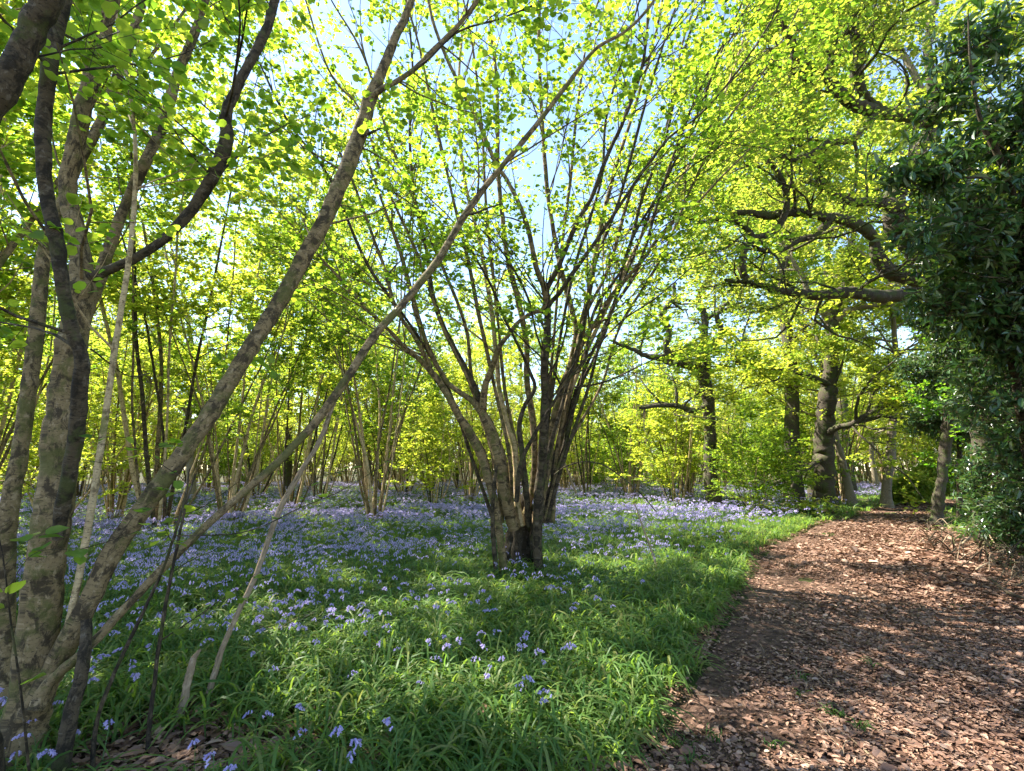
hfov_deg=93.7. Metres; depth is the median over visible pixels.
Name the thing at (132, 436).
hazel tree
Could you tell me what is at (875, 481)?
woodland tree
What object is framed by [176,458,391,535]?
hazel sucker
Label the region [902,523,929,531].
fallen stick
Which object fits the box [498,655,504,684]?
bluebell
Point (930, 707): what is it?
fallen stick
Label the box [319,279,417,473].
woodland tree
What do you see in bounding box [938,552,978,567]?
fallen stick
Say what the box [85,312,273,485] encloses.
hazel tree
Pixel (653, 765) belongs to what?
dead leaf litter
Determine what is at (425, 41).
sky
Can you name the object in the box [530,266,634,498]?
hazel tree
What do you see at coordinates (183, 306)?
hazel tree
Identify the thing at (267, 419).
hazel tree
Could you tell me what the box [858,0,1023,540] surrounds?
rhododendron
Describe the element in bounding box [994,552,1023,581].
fallen stick
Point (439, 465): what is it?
hazel tree
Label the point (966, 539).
fallen stick
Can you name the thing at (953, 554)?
fallen stick
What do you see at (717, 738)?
grass tuft
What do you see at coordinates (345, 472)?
hazel tree
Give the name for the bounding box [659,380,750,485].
hazel tree
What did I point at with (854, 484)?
woodland tree
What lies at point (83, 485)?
hazel tree
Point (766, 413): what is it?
hazel tree
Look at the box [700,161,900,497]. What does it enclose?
woodland tree
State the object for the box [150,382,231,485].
hazel tree
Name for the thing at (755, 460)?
hazel tree
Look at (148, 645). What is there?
bluebell
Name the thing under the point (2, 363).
hazel tree
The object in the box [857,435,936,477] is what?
hazel tree
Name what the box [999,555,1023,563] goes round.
fallen stick
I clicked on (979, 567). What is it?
fallen stick
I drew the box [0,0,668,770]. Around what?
hazel tree
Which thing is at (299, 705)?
bluebell
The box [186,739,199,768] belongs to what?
bluebell
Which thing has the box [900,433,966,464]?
hazel tree
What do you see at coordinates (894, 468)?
hazel tree
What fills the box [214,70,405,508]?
hazel tree
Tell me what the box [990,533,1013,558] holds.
fallen stick
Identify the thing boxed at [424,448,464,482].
hazel tree
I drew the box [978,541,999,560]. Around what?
fallen stick
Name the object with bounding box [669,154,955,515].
oak tree
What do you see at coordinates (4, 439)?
hazel tree
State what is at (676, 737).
grass tuft
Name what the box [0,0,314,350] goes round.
hazel tree
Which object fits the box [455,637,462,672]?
bluebell
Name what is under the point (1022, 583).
fallen stick
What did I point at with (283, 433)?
hazel tree
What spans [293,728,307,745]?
bluebell
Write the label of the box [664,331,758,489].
hazel tree
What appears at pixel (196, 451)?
hazel tree
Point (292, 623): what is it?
bluebell
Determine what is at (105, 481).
hazel tree
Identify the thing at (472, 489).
hazel tree
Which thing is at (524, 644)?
bluebell
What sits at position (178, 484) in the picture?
sapling
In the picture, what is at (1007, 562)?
fallen stick
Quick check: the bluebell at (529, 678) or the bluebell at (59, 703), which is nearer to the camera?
the bluebell at (59, 703)
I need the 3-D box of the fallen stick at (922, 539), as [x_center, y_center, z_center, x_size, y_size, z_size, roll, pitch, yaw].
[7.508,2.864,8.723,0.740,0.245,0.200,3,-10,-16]
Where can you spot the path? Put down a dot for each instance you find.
(701, 701)
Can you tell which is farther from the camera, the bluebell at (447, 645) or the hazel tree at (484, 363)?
the hazel tree at (484, 363)
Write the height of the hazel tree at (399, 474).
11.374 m
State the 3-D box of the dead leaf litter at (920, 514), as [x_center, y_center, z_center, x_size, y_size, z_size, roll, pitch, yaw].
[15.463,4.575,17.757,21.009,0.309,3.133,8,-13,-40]
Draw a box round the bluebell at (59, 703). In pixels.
[53,700,63,733]
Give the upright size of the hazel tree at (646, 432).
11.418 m
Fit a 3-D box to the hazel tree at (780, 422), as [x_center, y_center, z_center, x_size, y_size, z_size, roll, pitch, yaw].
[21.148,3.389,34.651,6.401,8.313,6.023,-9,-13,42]
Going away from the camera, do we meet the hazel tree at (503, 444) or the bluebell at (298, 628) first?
the bluebell at (298, 628)
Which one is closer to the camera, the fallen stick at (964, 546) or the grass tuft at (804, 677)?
the grass tuft at (804, 677)
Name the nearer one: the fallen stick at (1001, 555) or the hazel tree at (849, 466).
the fallen stick at (1001, 555)
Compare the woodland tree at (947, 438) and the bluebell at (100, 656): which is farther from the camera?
the woodland tree at (947, 438)
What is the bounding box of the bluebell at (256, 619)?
[248,618,260,650]
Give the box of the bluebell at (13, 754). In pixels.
[8,750,21,770]
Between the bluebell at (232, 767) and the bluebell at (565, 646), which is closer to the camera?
the bluebell at (232, 767)
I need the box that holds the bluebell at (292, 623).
[280,622,295,649]
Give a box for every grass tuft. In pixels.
[664,731,700,748]
[675,747,712,765]
[705,723,721,742]
[764,738,794,752]
[789,671,814,680]
[816,702,846,717]
[847,717,880,732]
[856,656,883,668]
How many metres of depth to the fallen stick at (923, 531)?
9.11 m
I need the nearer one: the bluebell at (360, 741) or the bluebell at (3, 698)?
the bluebell at (360, 741)
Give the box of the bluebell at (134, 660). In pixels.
[128,659,136,684]
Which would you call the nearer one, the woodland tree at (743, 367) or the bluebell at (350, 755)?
the bluebell at (350, 755)
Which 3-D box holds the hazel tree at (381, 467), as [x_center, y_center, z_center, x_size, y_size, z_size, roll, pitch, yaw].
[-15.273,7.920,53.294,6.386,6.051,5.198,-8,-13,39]
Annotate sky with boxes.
[2,0,1023,470]
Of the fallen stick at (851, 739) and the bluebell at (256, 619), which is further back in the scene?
the bluebell at (256, 619)
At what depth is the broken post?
2.82 m
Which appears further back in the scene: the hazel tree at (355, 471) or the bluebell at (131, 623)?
the hazel tree at (355, 471)
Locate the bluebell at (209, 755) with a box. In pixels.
[203,751,215,770]
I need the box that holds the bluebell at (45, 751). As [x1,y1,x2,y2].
[23,749,56,770]
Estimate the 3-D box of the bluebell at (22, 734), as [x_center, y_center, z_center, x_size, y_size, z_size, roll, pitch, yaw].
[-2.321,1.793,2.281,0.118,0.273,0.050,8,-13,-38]
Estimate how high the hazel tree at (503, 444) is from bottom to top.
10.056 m
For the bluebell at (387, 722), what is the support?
on the dead leaf litter at (653, 765)
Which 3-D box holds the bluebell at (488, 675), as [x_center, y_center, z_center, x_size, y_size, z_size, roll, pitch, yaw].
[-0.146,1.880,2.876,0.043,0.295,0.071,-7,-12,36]
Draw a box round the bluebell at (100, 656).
[85,653,110,707]
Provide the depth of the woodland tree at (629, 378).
66.20 m
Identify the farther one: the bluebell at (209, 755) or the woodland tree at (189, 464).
the woodland tree at (189, 464)
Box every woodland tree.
[2,257,216,435]
[15,180,281,499]
[238,207,385,488]
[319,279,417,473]
[414,327,486,481]
[462,254,582,468]
[593,333,666,480]
[607,0,912,505]
[641,332,694,477]
[671,56,979,494]
[690,220,910,505]
[692,362,773,485]
[696,0,1023,359]
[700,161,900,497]
[724,337,778,425]
[783,141,937,507]
[810,364,883,483]
[812,345,869,404]
[835,310,915,488]
[891,216,1003,526]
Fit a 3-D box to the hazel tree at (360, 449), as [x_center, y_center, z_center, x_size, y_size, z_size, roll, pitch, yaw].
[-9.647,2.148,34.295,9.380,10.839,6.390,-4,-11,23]
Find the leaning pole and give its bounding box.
[206,401,336,693]
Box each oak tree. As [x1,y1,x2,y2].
[539,0,997,530]
[554,222,806,508]
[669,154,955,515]
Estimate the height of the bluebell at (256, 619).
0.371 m
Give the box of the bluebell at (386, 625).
[382,623,396,645]
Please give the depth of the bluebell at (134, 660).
2.98 m
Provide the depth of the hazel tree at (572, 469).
55.38 m
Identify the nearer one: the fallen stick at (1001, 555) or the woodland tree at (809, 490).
the fallen stick at (1001, 555)
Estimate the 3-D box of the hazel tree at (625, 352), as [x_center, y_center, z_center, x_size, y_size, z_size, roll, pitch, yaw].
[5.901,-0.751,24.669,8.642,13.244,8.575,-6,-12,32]
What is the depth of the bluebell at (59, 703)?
2.63 m
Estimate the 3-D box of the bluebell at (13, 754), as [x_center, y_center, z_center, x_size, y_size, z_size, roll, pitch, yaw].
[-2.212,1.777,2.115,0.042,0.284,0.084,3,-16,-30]
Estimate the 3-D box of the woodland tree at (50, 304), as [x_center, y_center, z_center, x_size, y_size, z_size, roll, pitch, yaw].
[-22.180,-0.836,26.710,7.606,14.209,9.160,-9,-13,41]
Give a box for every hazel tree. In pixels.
[0,0,121,176]
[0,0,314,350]
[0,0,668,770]
[0,2,112,420]
[0,5,227,469]
[0,227,24,474]
[0,274,125,497]
[0,329,222,508]
[1,0,391,528]
[1,204,193,500]
[13,377,119,468]
[18,273,202,518]
[35,450,92,478]
[79,126,379,522]
[81,373,125,488]
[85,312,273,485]
[85,434,155,483]
[87,360,200,489]
[103,414,175,478]
[109,435,162,485]
[143,413,207,480]
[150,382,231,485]
[162,402,221,483]
[163,309,284,492]
[185,398,260,482]
[189,0,872,574]
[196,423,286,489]
[200,324,372,498]
[203,379,281,484]
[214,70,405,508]
[221,429,266,482]
[229,398,303,487]
[232,65,509,520]
[239,363,304,485]
[260,171,405,500]
[268,446,299,481]
[273,431,335,479]
[275,369,368,491]
[279,371,354,480]
[313,426,352,482]
[318,379,375,484]
[318,399,376,482]
[318,422,358,480]
[330,315,444,492]
[330,326,458,494]
[333,351,421,491]
[335,450,381,480]
[351,439,398,476]
[368,362,429,485]
[373,385,428,481]
[377,374,507,505]
[385,354,474,487]
[407,298,555,501]
[412,369,464,481]
[424,373,523,491]
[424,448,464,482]
[425,264,564,491]
[457,362,540,487]
[458,433,506,479]
[488,370,591,469]
[497,383,540,461]
[512,456,561,483]
[527,375,614,491]
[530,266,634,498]
[531,242,713,499]
[535,342,635,487]
[566,439,581,481]
[573,417,658,495]
[576,374,640,487]
[583,405,657,489]
[596,382,647,467]
[598,375,661,486]
[604,351,735,503]
[604,385,661,482]
[608,340,728,499]
[637,440,702,493]
[643,427,698,488]
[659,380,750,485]
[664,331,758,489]
[690,415,813,513]
[715,368,765,484]
[715,404,750,483]
[717,391,863,495]
[720,448,773,484]
[725,372,815,479]
[739,371,812,473]
[753,263,913,501]
[753,384,851,456]
[755,383,816,439]
[800,445,865,488]
[811,364,907,485]
[823,352,924,483]
[848,373,954,471]
[850,374,923,479]
[855,433,910,480]
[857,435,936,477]
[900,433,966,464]
[901,377,1016,488]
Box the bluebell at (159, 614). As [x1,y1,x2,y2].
[155,612,161,646]
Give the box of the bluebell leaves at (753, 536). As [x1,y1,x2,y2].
[16,510,966,607]
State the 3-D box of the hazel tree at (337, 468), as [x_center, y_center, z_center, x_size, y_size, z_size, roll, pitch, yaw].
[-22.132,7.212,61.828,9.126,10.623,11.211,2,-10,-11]
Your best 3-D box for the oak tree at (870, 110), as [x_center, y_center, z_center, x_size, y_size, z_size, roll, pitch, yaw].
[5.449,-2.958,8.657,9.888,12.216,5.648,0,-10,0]
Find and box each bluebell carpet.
[0,480,965,549]
[16,514,757,625]
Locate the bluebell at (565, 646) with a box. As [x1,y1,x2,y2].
[560,645,579,679]
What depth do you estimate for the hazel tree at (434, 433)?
34.62 m
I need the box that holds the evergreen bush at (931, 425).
[884,336,1017,518]
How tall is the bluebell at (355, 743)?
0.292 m
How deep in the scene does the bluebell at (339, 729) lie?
2.24 m
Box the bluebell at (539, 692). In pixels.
[537,688,558,719]
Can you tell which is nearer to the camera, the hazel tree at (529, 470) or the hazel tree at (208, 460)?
the hazel tree at (529, 470)
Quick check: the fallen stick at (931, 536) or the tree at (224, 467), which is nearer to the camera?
the fallen stick at (931, 536)
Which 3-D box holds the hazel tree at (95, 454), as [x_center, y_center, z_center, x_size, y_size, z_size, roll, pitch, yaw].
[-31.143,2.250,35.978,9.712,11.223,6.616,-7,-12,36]
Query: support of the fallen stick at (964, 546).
on the fallen stick at (950, 552)
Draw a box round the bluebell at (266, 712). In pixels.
[250,710,274,758]
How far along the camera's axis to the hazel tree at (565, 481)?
32.39 m
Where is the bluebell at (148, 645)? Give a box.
[145,643,151,666]
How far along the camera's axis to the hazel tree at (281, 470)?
48.34 m
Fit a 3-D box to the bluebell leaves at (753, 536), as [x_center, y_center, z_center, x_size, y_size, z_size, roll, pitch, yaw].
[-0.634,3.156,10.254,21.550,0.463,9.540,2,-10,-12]
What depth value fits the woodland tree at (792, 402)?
20.09 m
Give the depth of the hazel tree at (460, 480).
31.31 m
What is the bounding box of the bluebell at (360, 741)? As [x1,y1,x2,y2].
[351,738,361,766]
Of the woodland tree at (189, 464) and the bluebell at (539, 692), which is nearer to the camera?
the bluebell at (539, 692)
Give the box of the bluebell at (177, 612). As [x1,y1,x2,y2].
[174,607,180,628]
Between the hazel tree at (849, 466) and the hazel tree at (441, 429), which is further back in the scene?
the hazel tree at (441, 429)
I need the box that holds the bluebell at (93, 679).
[88,677,99,683]
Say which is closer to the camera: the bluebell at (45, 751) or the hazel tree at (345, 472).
the bluebell at (45, 751)
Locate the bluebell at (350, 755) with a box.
[346,751,355,769]
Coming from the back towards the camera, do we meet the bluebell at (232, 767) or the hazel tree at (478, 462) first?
the hazel tree at (478, 462)
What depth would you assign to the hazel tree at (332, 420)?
49.01 m
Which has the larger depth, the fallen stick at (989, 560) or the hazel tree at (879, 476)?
the hazel tree at (879, 476)
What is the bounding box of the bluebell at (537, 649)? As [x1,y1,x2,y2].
[529,648,544,673]
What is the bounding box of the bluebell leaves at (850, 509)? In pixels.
[0,484,971,532]
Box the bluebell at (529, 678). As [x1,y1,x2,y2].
[514,675,534,717]
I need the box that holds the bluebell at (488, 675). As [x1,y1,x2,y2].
[484,673,492,703]
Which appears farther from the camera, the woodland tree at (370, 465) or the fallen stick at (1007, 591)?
the woodland tree at (370, 465)
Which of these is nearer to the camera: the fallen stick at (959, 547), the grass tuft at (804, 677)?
the grass tuft at (804, 677)
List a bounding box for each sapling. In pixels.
[80,434,189,769]
[145,474,271,753]
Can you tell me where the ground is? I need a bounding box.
[3,470,1020,770]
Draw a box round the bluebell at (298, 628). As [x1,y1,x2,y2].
[291,625,307,657]
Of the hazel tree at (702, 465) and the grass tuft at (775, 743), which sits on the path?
the grass tuft at (775, 743)
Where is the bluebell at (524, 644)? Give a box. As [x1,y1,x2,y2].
[514,643,526,688]
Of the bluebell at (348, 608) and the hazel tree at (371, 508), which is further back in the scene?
the hazel tree at (371, 508)
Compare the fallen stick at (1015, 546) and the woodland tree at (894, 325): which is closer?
the fallen stick at (1015, 546)
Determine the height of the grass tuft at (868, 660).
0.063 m
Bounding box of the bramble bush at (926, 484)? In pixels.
[892,457,956,504]
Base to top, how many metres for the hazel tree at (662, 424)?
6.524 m
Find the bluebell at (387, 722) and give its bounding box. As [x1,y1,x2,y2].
[382,717,396,767]
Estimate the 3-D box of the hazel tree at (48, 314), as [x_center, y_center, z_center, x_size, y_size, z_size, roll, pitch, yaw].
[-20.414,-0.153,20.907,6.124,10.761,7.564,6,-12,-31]
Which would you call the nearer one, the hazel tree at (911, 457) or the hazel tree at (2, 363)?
the hazel tree at (2, 363)
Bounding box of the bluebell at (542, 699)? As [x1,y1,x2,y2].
[535,697,547,736]
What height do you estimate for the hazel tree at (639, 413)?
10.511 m
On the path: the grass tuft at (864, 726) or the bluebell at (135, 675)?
the grass tuft at (864, 726)
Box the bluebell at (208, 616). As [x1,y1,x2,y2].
[193,614,212,645]
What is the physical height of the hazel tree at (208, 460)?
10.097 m
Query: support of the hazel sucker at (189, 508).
attached to the hazel tree at (46, 642)
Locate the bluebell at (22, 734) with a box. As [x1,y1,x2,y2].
[11,731,36,769]
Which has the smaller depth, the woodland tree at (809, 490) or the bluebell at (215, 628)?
the bluebell at (215, 628)
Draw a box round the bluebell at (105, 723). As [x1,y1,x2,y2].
[100,719,114,768]
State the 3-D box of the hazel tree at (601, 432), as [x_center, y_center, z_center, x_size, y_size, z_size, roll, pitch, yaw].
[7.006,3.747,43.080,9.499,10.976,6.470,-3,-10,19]
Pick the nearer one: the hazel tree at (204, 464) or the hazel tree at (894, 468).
the hazel tree at (204, 464)
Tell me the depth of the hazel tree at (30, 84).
6.68 m
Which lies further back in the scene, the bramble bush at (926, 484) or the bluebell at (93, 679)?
the bramble bush at (926, 484)
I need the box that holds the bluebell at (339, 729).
[328,725,342,770]
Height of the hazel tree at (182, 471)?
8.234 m
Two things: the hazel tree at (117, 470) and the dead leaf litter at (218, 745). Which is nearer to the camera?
the dead leaf litter at (218, 745)
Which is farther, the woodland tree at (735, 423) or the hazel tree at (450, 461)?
the hazel tree at (450, 461)
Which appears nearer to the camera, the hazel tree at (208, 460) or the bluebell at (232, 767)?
the bluebell at (232, 767)
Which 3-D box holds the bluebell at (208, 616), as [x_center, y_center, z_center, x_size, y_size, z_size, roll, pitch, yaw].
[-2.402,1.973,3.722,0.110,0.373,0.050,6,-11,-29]
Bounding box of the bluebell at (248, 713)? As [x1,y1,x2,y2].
[242,710,264,725]
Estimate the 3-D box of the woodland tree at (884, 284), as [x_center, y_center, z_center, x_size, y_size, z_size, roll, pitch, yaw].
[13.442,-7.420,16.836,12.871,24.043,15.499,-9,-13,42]
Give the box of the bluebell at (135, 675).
[130,672,140,725]
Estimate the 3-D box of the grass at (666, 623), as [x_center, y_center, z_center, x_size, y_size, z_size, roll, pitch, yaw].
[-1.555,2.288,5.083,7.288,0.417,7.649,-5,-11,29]
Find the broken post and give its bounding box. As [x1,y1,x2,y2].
[175,649,200,725]
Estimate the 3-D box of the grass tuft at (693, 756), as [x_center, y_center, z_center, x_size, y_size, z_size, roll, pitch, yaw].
[0.971,1.986,2.550,0.215,0.062,0.173,10,-14,-44]
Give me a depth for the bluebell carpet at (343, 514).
14.17 m
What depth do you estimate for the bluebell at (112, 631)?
3.65 m
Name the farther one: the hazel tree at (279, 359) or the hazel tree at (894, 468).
the hazel tree at (894, 468)
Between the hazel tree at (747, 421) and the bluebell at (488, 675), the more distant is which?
the hazel tree at (747, 421)
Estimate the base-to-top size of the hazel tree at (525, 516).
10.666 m
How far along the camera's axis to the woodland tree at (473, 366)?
52.77 m
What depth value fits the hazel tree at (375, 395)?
26.68 m
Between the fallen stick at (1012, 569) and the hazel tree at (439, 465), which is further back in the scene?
the hazel tree at (439, 465)
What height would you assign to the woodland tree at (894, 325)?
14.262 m
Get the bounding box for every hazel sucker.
[0,525,88,770]
[81,438,238,548]
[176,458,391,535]
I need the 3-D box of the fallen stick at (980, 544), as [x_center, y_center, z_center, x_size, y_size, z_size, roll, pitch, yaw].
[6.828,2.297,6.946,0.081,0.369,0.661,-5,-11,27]
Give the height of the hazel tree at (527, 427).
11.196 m
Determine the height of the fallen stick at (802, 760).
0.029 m
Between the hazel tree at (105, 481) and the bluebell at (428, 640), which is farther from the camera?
the hazel tree at (105, 481)
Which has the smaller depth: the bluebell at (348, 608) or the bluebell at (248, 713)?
the bluebell at (248, 713)
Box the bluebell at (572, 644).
[559,642,576,670]
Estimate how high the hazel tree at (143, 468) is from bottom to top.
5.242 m
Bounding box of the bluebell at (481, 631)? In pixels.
[473,630,485,669]
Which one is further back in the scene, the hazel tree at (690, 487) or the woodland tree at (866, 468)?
the woodland tree at (866, 468)
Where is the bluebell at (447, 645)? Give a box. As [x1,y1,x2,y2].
[440,643,450,675]
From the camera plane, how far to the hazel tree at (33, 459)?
13.55 m
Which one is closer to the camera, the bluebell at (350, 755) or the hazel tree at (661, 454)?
the bluebell at (350, 755)
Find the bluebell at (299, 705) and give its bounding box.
[295,703,307,753]
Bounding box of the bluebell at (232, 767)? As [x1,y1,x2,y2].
[223,764,237,770]
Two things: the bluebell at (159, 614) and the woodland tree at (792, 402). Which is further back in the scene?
the woodland tree at (792, 402)
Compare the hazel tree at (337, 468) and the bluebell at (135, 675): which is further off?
the hazel tree at (337, 468)
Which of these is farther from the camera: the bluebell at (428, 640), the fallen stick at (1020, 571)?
the fallen stick at (1020, 571)
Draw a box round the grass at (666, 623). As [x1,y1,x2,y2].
[0,552,759,770]
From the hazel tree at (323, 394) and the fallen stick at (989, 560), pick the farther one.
the hazel tree at (323, 394)
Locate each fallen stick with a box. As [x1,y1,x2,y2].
[261,611,315,628]
[770,755,841,769]
[817,718,876,760]
[884,690,957,718]
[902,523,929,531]
[904,536,935,547]
[908,528,933,543]
[919,542,960,554]
[922,535,955,557]
[928,524,946,543]
[934,529,961,548]
[934,545,956,553]
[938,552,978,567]
[944,531,956,557]
[948,542,977,551]
[954,538,970,559]
[961,533,982,550]
[963,545,1001,570]
[974,556,994,569]
[975,529,991,560]
[977,538,994,558]
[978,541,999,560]
[982,552,1013,571]
[986,573,1023,598]
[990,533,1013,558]
[990,536,1020,561]
[990,570,1023,586]
[993,546,1023,577]
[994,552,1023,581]
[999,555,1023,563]
[1000,546,1023,577]
[1002,565,1023,584]
[1008,538,1023,556]
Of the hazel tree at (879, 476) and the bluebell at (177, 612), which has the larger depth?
the hazel tree at (879, 476)
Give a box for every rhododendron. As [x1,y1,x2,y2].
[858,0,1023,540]
[958,376,1023,555]
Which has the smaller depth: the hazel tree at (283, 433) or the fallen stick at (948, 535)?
the fallen stick at (948, 535)
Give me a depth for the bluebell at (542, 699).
2.75 m
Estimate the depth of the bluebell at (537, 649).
3.38 m
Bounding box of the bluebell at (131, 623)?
[122,622,133,638]
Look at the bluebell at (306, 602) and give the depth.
4.07 m
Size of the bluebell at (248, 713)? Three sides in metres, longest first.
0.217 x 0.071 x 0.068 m
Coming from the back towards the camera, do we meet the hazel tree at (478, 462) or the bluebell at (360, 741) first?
the hazel tree at (478, 462)
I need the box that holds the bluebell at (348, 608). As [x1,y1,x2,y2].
[346,605,353,631]
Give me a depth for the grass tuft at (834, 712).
2.95 m
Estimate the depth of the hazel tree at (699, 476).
29.59 m
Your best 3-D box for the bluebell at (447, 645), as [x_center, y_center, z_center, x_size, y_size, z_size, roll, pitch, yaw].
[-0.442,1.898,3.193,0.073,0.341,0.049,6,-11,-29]
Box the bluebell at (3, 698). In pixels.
[0,696,5,705]
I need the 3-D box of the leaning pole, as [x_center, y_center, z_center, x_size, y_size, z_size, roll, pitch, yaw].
[-1.541,0.881,3.292,0.774,2.159,0.089,3,-10,-14]
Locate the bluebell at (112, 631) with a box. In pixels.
[100,630,119,651]
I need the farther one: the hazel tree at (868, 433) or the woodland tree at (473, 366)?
the woodland tree at (473, 366)
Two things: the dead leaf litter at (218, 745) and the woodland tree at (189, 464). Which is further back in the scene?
the woodland tree at (189, 464)
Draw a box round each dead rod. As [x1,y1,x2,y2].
[564,463,576,493]
[634,504,657,568]
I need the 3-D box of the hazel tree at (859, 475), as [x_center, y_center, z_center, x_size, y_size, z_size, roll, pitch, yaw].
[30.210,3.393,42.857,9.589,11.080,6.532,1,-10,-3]
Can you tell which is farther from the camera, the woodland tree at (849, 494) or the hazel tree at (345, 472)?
the hazel tree at (345, 472)
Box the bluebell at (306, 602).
[297,600,309,624]
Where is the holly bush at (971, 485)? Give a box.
[904,176,1023,549]
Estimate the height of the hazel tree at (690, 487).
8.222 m
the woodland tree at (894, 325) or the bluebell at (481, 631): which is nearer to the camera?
the bluebell at (481, 631)
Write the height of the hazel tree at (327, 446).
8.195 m
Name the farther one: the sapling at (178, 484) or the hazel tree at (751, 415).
the hazel tree at (751, 415)
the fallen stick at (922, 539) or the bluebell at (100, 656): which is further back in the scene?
the fallen stick at (922, 539)
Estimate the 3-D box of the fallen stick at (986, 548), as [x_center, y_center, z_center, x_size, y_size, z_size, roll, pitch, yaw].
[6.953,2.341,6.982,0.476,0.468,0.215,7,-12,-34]
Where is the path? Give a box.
[616,500,1023,770]
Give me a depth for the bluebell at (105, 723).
2.36 m
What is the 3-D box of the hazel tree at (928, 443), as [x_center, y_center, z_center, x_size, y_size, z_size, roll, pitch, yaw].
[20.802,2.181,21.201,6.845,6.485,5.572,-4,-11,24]
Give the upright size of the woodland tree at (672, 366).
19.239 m
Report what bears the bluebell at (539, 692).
on the grass at (666, 623)
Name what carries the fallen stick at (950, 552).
on the fallen stick at (937, 551)
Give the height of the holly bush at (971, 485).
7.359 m
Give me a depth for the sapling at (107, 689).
2.42 m
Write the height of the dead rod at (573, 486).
0.825 m
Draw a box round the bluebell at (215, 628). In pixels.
[209,622,220,647]
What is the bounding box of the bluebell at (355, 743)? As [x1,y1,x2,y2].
[349,738,359,770]
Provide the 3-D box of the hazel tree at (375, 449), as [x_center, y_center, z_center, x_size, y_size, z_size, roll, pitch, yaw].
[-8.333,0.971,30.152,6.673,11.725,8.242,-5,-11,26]
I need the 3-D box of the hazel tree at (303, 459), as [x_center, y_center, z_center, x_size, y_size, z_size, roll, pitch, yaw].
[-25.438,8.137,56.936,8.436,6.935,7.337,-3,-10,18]
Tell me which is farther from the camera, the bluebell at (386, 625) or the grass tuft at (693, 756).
the bluebell at (386, 625)
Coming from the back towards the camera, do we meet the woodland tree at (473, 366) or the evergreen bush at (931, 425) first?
the woodland tree at (473, 366)
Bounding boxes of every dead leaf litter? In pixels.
[40,648,866,770]
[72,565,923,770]
[352,698,913,770]
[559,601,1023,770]
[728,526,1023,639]
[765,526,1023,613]
[803,499,965,530]
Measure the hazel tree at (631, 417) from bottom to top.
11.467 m
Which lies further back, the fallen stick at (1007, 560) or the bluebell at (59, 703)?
the fallen stick at (1007, 560)
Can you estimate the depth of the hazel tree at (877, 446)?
35.90 m
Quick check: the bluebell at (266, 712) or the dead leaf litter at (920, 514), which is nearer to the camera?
the bluebell at (266, 712)
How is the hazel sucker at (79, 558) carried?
attached to the hazel tree at (46, 642)
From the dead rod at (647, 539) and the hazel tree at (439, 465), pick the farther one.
the hazel tree at (439, 465)
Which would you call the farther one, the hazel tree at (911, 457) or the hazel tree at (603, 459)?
the hazel tree at (911, 457)
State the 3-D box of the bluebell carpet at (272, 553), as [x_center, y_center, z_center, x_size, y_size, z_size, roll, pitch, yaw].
[-1.542,2.744,8.215,14.386,0.576,6.992,3,-10,-19]
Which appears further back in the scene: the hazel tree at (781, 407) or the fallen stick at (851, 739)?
the hazel tree at (781, 407)
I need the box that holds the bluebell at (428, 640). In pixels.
[425,638,435,673]

